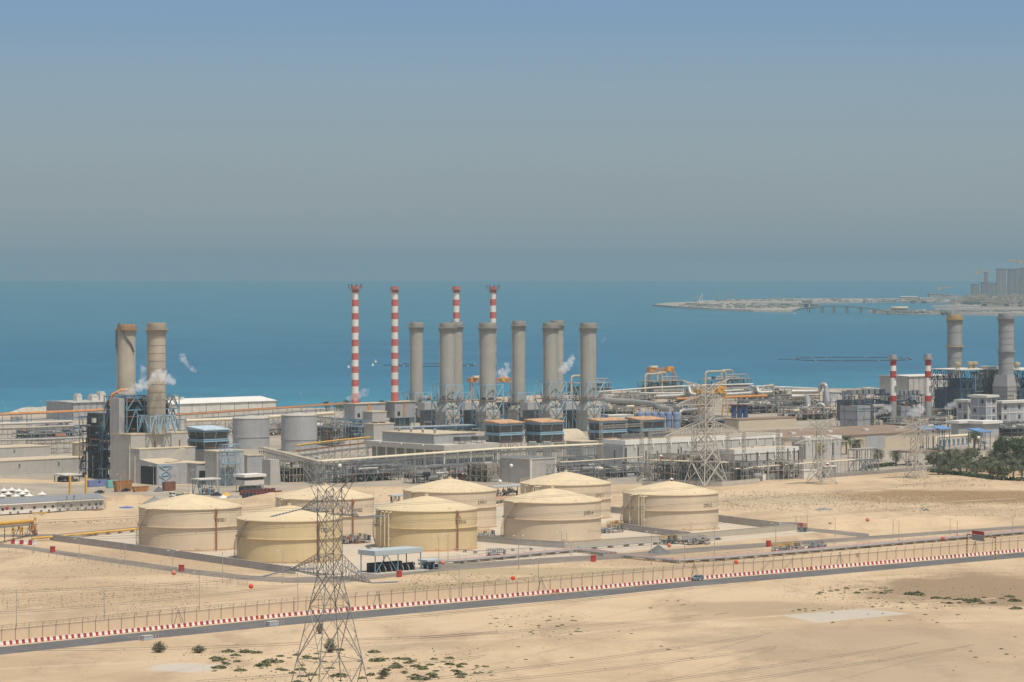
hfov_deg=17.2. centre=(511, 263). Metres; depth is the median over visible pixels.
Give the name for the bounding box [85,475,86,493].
gate post
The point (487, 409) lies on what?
boiler unit
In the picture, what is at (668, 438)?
switchyard gantry
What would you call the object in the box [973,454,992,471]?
date palm
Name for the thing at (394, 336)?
striped chimney
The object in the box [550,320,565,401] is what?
flue stack
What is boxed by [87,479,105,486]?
shipping container
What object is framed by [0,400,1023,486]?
plant yard
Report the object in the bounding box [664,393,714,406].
process unit
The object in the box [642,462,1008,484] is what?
plant road
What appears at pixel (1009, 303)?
villa
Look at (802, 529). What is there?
valve station
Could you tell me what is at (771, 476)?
white wall
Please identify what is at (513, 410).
boiler unit
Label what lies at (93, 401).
warehouse
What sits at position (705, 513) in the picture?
fuel tank
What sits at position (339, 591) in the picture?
wheel track
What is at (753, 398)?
process unit
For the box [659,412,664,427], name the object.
blue vessel
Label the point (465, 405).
boiler unit
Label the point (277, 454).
cable bridge
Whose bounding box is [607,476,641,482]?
pale wall
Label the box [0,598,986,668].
wheel track
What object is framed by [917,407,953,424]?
process unit
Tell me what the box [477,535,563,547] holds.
bund wall
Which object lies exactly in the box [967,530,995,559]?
height gantry
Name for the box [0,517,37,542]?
pipe gate
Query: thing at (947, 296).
building
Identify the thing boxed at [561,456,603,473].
switchyard bay
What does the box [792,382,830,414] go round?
pipe
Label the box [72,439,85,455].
tank
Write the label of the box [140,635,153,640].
culvert box
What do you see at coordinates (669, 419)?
blue vessel
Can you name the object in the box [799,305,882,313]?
sea bridge
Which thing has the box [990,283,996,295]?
tower block
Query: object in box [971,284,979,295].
tower block
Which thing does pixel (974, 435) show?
date palm
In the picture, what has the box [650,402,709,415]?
process unit
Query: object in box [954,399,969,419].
office building
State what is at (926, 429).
canopy
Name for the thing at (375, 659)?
scrub bush
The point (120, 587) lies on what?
wheel track
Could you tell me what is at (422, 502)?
overhead line
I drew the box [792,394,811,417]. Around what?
pipe
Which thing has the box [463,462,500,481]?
transformer hall
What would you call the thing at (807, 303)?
stepped building
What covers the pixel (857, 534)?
side road
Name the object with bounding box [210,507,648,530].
overhead line
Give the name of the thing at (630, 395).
process unit
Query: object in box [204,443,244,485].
turbine block
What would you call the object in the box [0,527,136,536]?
yard road
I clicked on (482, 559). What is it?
earth wire
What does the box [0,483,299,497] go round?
yard pavement
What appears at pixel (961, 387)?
tall boiler
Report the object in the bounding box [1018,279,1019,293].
tower block
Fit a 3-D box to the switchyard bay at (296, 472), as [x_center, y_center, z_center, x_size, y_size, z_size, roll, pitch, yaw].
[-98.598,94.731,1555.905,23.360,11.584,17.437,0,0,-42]
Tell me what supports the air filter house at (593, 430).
on the plant yard at (275, 441)
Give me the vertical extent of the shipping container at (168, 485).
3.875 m
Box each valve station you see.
[341,533,371,543]
[477,529,496,536]
[486,548,505,555]
[601,522,622,532]
[606,520,626,528]
[659,534,681,544]
[682,535,710,544]
[772,543,792,550]
[785,541,805,549]
[797,523,811,531]
[803,539,826,547]
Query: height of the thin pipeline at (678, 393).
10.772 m
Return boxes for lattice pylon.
[259,464,398,681]
[664,379,746,486]
[794,418,846,484]
[890,418,940,478]
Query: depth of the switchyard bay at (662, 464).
1550.68 m
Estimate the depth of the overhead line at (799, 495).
1093.08 m
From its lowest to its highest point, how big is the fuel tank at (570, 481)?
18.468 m
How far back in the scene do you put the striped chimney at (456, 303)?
2128.29 m
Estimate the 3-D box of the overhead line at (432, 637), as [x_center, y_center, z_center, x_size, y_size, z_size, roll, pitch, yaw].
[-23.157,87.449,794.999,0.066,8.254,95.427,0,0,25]
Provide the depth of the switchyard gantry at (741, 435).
1558.85 m
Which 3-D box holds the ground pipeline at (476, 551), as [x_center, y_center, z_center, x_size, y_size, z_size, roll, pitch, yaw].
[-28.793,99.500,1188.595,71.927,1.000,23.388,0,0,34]
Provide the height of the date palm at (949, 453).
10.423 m
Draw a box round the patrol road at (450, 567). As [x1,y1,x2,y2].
[0,525,1023,582]
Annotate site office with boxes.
[0,493,105,515]
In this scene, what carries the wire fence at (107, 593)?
on the ground at (980, 656)
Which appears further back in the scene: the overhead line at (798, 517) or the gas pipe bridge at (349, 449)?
the gas pipe bridge at (349, 449)
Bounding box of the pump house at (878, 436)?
[595,425,950,456]
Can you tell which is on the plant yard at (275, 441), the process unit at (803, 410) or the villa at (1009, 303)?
the process unit at (803, 410)
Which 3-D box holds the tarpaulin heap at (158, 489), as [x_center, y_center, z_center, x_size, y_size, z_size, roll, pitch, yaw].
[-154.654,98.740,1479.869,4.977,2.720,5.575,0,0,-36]
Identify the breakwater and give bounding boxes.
[7,406,45,412]
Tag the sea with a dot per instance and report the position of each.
(285, 343)
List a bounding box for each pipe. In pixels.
[600,397,672,415]
[656,385,697,405]
[679,407,700,426]
[727,385,772,402]
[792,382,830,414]
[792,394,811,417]
[814,402,825,418]
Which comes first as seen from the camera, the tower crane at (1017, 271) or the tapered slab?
the tapered slab
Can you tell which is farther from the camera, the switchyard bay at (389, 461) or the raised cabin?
the switchyard bay at (389, 461)
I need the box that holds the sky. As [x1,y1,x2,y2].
[0,0,1023,280]
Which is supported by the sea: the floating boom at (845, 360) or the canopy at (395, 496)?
the floating boom at (845, 360)
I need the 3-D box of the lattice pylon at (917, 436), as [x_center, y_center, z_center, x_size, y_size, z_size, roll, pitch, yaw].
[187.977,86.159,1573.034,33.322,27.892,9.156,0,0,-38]
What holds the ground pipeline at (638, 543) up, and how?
on the bund floor
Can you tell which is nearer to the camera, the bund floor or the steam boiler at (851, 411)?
the bund floor
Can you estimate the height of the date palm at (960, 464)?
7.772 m
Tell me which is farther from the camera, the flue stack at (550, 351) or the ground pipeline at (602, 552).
the flue stack at (550, 351)
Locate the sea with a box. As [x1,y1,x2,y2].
[0,281,1023,412]
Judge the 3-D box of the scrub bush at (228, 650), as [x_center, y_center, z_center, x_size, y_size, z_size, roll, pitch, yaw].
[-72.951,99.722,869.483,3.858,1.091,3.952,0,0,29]
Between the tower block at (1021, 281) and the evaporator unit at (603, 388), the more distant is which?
the tower block at (1021, 281)
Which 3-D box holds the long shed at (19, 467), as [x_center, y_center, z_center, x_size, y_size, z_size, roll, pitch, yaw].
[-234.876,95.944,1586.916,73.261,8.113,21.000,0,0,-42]
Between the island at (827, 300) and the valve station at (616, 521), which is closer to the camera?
the valve station at (616, 521)
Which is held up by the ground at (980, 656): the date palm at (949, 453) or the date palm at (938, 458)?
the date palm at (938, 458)
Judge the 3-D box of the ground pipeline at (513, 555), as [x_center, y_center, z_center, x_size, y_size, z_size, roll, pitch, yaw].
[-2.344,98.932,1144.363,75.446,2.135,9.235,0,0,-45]
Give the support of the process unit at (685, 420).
on the plant yard at (275, 441)
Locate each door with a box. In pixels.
[141,466,155,484]
[866,435,884,447]
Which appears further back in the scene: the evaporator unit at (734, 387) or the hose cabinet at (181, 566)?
the evaporator unit at (734, 387)
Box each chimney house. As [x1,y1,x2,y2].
[343,402,385,430]
[384,400,415,426]
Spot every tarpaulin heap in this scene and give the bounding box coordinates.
[153,486,163,491]
[210,492,221,495]
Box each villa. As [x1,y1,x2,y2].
[952,296,964,302]
[980,299,992,306]
[996,301,1002,306]
[1003,300,1013,306]
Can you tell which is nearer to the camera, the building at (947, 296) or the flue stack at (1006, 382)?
the flue stack at (1006, 382)
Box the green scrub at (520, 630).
[61,550,1022,681]
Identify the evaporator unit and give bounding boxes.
[564,375,612,400]
[636,372,682,398]
[700,369,751,397]
[751,384,787,402]
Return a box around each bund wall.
[53,534,295,573]
[73,531,126,536]
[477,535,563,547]
[565,524,800,548]
[611,507,622,513]
[612,522,690,534]
[718,515,802,526]
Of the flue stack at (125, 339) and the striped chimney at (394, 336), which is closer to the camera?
the flue stack at (125, 339)
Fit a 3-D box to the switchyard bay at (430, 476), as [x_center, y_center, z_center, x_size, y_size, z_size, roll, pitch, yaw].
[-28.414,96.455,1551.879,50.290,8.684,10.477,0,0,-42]
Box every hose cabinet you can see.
[50,546,55,552]
[179,564,183,570]
[396,570,402,576]
[590,555,595,561]
[766,540,770,546]
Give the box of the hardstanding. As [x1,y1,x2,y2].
[782,608,907,622]
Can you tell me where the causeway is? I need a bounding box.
[868,310,1023,315]
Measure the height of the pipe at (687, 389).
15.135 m
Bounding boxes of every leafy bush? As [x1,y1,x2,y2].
[948,461,958,469]
[953,455,971,460]
[962,449,982,458]
[999,466,1011,475]
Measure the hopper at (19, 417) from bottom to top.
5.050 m
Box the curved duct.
[553,428,586,447]
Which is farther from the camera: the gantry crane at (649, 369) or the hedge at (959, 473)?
the gantry crane at (649, 369)
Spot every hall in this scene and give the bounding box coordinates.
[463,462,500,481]
[499,455,556,482]
[566,440,598,455]
[602,432,781,467]
[716,445,798,473]
[791,435,841,458]
[890,306,907,309]
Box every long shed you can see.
[0,444,49,457]
[0,455,84,477]
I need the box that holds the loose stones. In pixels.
[34,495,1023,677]
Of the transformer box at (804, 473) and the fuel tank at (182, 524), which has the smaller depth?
the fuel tank at (182, 524)
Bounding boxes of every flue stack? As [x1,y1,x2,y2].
[115,322,137,397]
[144,322,168,414]
[407,322,423,401]
[439,323,455,397]
[450,322,464,401]
[477,323,496,397]
[510,321,527,401]
[542,323,558,397]
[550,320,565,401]
[578,323,597,397]
[945,314,964,386]
[993,313,1018,400]
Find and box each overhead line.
[5,584,297,613]
[15,573,297,592]
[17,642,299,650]
[38,504,279,522]
[38,525,283,540]
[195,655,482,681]
[204,489,648,513]
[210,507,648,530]
[314,607,495,621]
[378,630,498,639]
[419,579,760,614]
[420,615,692,638]
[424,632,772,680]
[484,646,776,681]
[585,459,1023,495]
[590,498,1021,531]
[591,474,1019,511]
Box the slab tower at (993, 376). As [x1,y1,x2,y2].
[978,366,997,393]
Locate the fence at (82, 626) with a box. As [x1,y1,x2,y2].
[0,537,1023,641]
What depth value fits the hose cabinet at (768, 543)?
1192.09 m
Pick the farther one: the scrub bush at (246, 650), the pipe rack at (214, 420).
the pipe rack at (214, 420)
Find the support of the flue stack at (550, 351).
on the boiler unit at (551, 408)
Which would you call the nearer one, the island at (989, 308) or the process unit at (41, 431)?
the process unit at (41, 431)
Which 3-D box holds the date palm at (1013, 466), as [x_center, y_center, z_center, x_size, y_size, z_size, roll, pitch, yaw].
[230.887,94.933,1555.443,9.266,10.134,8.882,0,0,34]
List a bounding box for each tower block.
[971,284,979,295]
[981,282,989,295]
[984,272,987,281]
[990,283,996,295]
[996,269,1005,295]
[1007,269,1019,294]
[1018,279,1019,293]
[1020,268,1023,294]
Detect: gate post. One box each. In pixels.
[68,475,70,494]
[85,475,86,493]
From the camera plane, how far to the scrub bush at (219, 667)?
833.47 m
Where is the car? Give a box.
[690,575,703,580]
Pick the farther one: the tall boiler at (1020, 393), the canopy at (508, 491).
the tall boiler at (1020, 393)
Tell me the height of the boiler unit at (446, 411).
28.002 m
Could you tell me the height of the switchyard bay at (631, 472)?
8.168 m
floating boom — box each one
[398,363,475,366]
[778,357,912,360]
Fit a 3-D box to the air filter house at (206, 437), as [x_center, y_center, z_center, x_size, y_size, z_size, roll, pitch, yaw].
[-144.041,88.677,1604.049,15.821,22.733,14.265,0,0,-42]
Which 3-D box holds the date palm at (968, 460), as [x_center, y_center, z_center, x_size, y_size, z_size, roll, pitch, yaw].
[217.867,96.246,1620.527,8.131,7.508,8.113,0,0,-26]
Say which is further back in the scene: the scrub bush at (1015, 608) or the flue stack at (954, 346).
the flue stack at (954, 346)
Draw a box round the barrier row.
[788,548,1023,571]
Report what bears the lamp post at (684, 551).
on the ground at (980, 656)
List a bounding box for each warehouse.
[45,391,109,419]
[166,396,276,412]
[878,374,946,409]
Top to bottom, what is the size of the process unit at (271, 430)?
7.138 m
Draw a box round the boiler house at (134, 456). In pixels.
[110,398,204,484]
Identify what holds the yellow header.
on the plant yard at (275, 441)
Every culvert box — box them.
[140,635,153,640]
[265,620,278,625]
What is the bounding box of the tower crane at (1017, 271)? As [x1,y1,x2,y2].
[1007,259,1021,293]
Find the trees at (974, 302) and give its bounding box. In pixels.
[960,297,1023,304]
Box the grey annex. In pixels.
[244,454,263,472]
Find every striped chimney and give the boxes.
[348,284,361,402]
[389,286,398,400]
[451,286,459,321]
[488,285,499,331]
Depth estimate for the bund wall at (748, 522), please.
1287.07 m
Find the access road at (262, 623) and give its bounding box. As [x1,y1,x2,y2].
[0,552,1023,654]
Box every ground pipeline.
[29,528,138,540]
[341,539,532,553]
[418,545,582,564]
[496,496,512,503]
[575,548,618,555]
[577,536,721,548]
[621,554,686,563]
[670,527,1023,563]
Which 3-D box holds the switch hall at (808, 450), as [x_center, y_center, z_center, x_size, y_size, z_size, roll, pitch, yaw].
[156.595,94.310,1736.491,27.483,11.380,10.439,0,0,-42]
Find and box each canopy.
[53,473,81,481]
[98,468,109,478]
[191,477,220,494]
[354,546,427,574]
[388,494,402,502]
[418,558,442,568]
[488,484,519,495]
[894,449,936,465]
[916,426,935,449]
[932,425,950,449]
[967,428,991,449]
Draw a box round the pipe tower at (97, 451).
[79,413,109,477]
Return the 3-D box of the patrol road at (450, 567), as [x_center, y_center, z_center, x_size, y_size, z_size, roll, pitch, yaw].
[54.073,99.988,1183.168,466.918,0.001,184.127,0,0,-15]
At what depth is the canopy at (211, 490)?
1459.22 m
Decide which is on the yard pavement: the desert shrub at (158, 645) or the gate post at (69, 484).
the gate post at (69, 484)
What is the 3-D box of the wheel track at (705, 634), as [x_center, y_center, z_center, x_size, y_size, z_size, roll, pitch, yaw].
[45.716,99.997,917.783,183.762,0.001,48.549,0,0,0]
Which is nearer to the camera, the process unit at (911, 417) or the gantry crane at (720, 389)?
the process unit at (911, 417)
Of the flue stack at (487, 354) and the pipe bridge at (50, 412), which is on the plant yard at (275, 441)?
the pipe bridge at (50, 412)
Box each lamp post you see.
[12,590,16,627]
[97,588,110,618]
[193,572,199,609]
[513,535,523,568]
[650,532,652,564]
[679,537,684,566]
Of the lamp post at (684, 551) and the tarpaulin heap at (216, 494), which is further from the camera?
the tarpaulin heap at (216, 494)
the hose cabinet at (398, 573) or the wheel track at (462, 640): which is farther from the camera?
the hose cabinet at (398, 573)
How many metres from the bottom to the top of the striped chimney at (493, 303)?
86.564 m
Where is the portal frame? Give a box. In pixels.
[848,447,878,471]
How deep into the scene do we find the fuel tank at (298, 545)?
1127.85 m
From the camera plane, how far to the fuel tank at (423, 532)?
1174.62 m
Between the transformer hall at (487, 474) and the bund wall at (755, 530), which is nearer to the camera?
the bund wall at (755, 530)
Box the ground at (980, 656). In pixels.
[0,388,1023,681]
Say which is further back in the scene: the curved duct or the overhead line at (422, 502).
the curved duct
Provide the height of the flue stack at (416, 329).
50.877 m
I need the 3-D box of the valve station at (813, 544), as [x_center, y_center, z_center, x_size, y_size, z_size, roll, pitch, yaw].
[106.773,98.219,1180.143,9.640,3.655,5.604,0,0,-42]
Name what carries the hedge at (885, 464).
on the plant yard at (275, 441)
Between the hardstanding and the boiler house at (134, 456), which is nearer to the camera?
the hardstanding
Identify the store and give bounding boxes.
[606,414,633,424]
[724,416,796,428]
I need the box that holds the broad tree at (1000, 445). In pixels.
[989,435,1023,463]
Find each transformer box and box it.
[800,469,816,478]
[822,465,836,477]
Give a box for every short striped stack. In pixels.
[888,354,897,424]
[923,353,932,420]
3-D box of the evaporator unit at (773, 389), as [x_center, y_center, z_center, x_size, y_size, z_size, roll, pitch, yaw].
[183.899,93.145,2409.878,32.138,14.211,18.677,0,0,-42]
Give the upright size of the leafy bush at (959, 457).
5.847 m
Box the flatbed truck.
[169,492,180,496]
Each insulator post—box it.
[797,450,799,475]
[831,440,833,464]
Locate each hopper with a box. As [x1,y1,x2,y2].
[10,415,16,421]
[17,415,22,421]
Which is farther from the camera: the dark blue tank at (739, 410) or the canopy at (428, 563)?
the dark blue tank at (739, 410)
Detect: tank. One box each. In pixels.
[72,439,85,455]
[136,492,241,551]
[232,415,269,448]
[234,503,341,563]
[275,483,375,537]
[281,412,316,451]
[370,494,478,551]
[402,477,497,528]
[501,486,602,541]
[520,470,611,518]
[620,479,719,530]
[728,404,736,417]
[737,404,742,417]
[743,404,750,417]
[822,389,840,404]
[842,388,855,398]
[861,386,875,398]
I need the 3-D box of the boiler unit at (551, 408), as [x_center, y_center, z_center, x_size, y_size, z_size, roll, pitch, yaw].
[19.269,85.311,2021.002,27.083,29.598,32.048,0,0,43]
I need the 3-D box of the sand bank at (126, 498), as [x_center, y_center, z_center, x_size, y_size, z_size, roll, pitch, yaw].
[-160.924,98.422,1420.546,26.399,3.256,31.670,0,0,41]
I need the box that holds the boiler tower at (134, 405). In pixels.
[104,388,179,432]
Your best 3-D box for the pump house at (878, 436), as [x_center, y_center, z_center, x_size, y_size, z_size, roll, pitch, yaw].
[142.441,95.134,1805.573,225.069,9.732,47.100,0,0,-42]
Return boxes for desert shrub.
[151,641,167,652]
[190,645,206,652]
[315,622,324,633]
[322,637,337,652]
[376,669,389,676]
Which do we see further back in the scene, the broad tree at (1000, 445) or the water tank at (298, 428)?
the water tank at (298, 428)
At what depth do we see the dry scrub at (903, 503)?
1110.53 m
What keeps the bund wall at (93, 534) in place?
on the ground at (980, 656)
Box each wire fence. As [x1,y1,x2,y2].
[0,557,803,627]
[0,579,245,608]
[8,547,245,583]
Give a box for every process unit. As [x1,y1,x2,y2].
[12,428,65,440]
[36,423,81,435]
[229,424,280,435]
[276,421,334,434]
[317,416,344,445]
[330,418,368,439]
[600,404,641,415]
[602,391,656,407]
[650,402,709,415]
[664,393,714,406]
[672,414,733,427]
[725,398,791,413]
[732,388,791,402]
[774,393,822,405]
[774,404,836,420]
[881,414,956,426]
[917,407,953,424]
[999,421,1023,435]
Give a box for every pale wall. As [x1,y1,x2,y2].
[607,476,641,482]
[656,478,758,485]
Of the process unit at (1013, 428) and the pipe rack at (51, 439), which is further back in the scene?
the process unit at (1013, 428)
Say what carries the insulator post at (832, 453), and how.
on the plant yard at (275, 441)
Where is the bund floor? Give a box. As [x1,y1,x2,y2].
[81,502,816,576]
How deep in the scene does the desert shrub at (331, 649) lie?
867.92 m
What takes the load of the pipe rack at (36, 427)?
on the plant yard at (275, 441)
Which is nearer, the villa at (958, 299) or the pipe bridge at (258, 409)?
the pipe bridge at (258, 409)
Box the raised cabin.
[233,473,265,491]
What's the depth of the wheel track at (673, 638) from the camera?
910.34 m
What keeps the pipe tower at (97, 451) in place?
on the plant yard at (275, 441)
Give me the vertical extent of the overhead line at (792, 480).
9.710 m
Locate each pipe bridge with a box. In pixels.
[0,408,105,433]
[168,402,345,430]
[293,436,371,459]
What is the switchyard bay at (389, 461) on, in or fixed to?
on the plant yard at (275, 441)
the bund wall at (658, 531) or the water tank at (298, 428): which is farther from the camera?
the water tank at (298, 428)
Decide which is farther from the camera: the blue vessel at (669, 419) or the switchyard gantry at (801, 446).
the blue vessel at (669, 419)
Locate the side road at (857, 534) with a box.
[808,528,868,536]
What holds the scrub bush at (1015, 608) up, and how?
on the ground at (980, 656)
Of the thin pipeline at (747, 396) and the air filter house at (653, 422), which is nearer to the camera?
the air filter house at (653, 422)
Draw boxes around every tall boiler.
[932,361,993,423]
[989,362,1023,399]
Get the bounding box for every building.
[365,426,499,467]
[791,300,818,306]
[899,296,917,299]
[928,293,942,298]
[942,294,953,298]
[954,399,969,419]
[968,394,998,419]
[997,399,1023,425]
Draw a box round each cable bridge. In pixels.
[259,447,324,482]
[316,443,603,483]
[576,464,651,477]
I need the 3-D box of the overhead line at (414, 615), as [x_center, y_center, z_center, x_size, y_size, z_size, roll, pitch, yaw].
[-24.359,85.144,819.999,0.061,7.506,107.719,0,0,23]
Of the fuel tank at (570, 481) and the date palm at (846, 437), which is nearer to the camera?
the fuel tank at (570, 481)
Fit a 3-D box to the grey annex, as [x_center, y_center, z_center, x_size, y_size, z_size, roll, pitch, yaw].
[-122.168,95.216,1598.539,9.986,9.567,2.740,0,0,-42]
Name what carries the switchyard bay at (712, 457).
on the plant yard at (275, 441)
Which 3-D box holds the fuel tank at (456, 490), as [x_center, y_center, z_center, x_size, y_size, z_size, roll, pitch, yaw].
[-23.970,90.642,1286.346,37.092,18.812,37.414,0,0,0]
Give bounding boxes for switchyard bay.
[278,456,322,481]
[318,462,400,482]
[347,458,410,476]
[404,462,497,483]
[547,462,602,478]
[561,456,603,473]
[595,462,644,479]
[646,453,694,480]
[681,450,733,481]
[717,460,762,480]
[752,459,798,479]
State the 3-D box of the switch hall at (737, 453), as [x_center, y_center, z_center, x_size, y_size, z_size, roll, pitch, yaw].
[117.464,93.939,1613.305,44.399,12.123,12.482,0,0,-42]
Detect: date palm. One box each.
[841,434,853,453]
[848,438,864,457]
[871,448,884,460]
[888,450,903,465]
[927,446,940,458]
[930,452,948,474]
[936,460,952,474]
[939,447,955,468]
[948,449,960,461]
[950,447,964,457]
[953,459,967,471]
[960,456,972,471]
[962,445,975,458]
[965,430,982,449]
[968,459,984,473]
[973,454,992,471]
[981,457,996,474]
[986,449,998,460]
[989,460,1007,479]
[995,451,1016,474]
[1004,458,1022,479]
[1017,460,1023,479]
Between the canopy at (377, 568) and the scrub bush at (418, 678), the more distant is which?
the canopy at (377, 568)
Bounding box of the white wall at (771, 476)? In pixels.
[751,471,799,480]
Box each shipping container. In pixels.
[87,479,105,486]
[106,480,116,487]
[162,481,175,490]
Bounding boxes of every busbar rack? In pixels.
[558,456,644,478]
[645,459,731,481]
[732,459,855,480]
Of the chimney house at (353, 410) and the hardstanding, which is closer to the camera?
the hardstanding
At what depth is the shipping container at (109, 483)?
1503.00 m
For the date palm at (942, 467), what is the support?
on the ground at (980, 656)
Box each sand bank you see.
[20,511,138,522]
[104,494,152,502]
[228,491,291,503]
[718,510,1023,529]
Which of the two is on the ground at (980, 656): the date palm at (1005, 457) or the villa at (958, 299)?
the date palm at (1005, 457)
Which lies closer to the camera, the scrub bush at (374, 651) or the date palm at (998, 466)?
the scrub bush at (374, 651)
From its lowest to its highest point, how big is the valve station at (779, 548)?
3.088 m
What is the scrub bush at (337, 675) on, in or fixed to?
on the ground at (980, 656)
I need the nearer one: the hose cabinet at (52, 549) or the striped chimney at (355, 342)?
the hose cabinet at (52, 549)
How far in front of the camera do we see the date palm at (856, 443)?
1732.08 m
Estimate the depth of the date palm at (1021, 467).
1561.21 m
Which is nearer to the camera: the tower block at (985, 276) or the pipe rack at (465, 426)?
the pipe rack at (465, 426)
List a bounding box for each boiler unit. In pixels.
[401,392,436,422]
[420,384,462,430]
[437,392,476,410]
[460,384,507,430]
[496,392,539,420]
[523,381,567,430]
[540,392,577,409]
[562,381,607,431]
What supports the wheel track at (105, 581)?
on the ground at (980, 656)
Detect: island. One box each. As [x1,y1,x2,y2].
[653,302,802,312]
[695,298,951,304]
[931,304,979,306]
[934,307,1023,309]
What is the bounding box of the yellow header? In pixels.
[934,434,971,446]
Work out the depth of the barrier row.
1131.50 m
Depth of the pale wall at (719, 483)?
1522.74 m
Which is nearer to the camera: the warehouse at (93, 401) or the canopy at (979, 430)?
the canopy at (979, 430)
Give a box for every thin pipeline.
[598,383,752,400]
[603,389,743,404]
[675,397,697,401]
[724,394,766,410]
[751,385,817,392]
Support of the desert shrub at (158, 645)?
on the ground at (980, 656)
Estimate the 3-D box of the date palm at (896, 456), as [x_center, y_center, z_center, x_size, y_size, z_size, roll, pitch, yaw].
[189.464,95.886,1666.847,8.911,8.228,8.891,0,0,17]
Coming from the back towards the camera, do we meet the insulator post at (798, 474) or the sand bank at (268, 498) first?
the insulator post at (798, 474)
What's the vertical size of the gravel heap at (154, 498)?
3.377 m
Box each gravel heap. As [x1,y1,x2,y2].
[143,496,159,503]
[647,544,670,553]
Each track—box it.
[0,561,754,616]
[0,581,270,585]
[0,587,261,596]
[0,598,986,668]
[0,598,996,669]
[4,586,267,595]
[9,564,717,616]
[16,582,277,586]
[339,623,974,641]
[343,622,985,640]
[405,650,943,675]
[406,649,943,674]
[650,643,914,681]
[721,645,969,681]
[733,499,1000,507]
[741,498,1015,506]
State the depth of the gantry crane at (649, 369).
2501.37 m
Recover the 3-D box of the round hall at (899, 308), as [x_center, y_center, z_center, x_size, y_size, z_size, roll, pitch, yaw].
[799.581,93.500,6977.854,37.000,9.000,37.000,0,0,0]
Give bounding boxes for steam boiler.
[830,389,889,426]
[877,390,924,425]
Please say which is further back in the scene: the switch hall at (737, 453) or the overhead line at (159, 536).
the switch hall at (737, 453)
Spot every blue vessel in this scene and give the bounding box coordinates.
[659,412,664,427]
[666,412,671,427]
[673,411,679,428]
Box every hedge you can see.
[862,462,894,468]
[927,468,1023,480]
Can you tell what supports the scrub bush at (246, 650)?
on the ground at (980, 656)
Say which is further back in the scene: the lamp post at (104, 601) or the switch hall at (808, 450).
the switch hall at (808, 450)
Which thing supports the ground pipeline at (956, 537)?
on the ground at (980, 656)
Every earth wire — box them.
[21,509,946,578]
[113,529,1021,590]
[406,432,1007,482]
[528,434,837,464]
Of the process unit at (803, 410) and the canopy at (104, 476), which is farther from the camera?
the process unit at (803, 410)
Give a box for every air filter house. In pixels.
[186,425,229,461]
[483,419,524,452]
[523,418,564,451]
[587,417,627,441]
[625,416,665,433]
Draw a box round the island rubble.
[679,298,1023,312]
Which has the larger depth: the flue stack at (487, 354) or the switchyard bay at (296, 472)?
the flue stack at (487, 354)
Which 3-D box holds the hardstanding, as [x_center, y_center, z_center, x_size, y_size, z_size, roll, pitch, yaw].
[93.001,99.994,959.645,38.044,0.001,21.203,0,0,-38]
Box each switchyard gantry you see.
[599,421,643,477]
[647,426,694,481]
[725,429,779,476]
[781,435,803,471]
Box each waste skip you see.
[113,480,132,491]
[132,486,148,491]
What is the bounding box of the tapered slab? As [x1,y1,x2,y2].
[262,459,280,484]
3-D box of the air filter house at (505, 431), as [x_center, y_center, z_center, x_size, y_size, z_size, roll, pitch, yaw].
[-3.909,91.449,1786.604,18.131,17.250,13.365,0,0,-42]
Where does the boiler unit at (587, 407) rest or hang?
on the plant yard at (275, 441)
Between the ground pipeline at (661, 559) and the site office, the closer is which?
the ground pipeline at (661, 559)
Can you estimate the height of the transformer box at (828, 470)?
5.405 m
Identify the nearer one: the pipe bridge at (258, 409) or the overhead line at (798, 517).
the overhead line at (798, 517)
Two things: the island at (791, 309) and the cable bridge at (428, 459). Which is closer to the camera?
the cable bridge at (428, 459)
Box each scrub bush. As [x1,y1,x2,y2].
[212,665,226,668]
[221,649,234,652]
[234,668,247,671]
[238,649,252,652]
[254,662,271,666]
[260,658,284,662]
[329,673,346,677]
[368,649,380,652]
[368,658,384,661]
[388,663,403,668]
[410,676,430,679]
[910,591,924,595]
[1010,606,1022,609]
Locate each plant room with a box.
[362,410,386,425]
[363,422,394,441]
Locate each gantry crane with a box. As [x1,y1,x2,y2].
[467,376,511,401]
[646,366,675,385]
[693,385,728,417]
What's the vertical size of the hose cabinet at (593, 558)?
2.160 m
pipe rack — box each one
[0,420,74,444]
[0,436,86,453]
[184,412,334,431]
[394,424,477,430]
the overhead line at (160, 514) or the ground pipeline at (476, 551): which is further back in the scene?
the ground pipeline at (476, 551)
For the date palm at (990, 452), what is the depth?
1681.01 m
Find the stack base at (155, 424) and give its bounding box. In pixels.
[137,414,175,433]
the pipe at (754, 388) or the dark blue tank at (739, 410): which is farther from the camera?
the pipe at (754, 388)

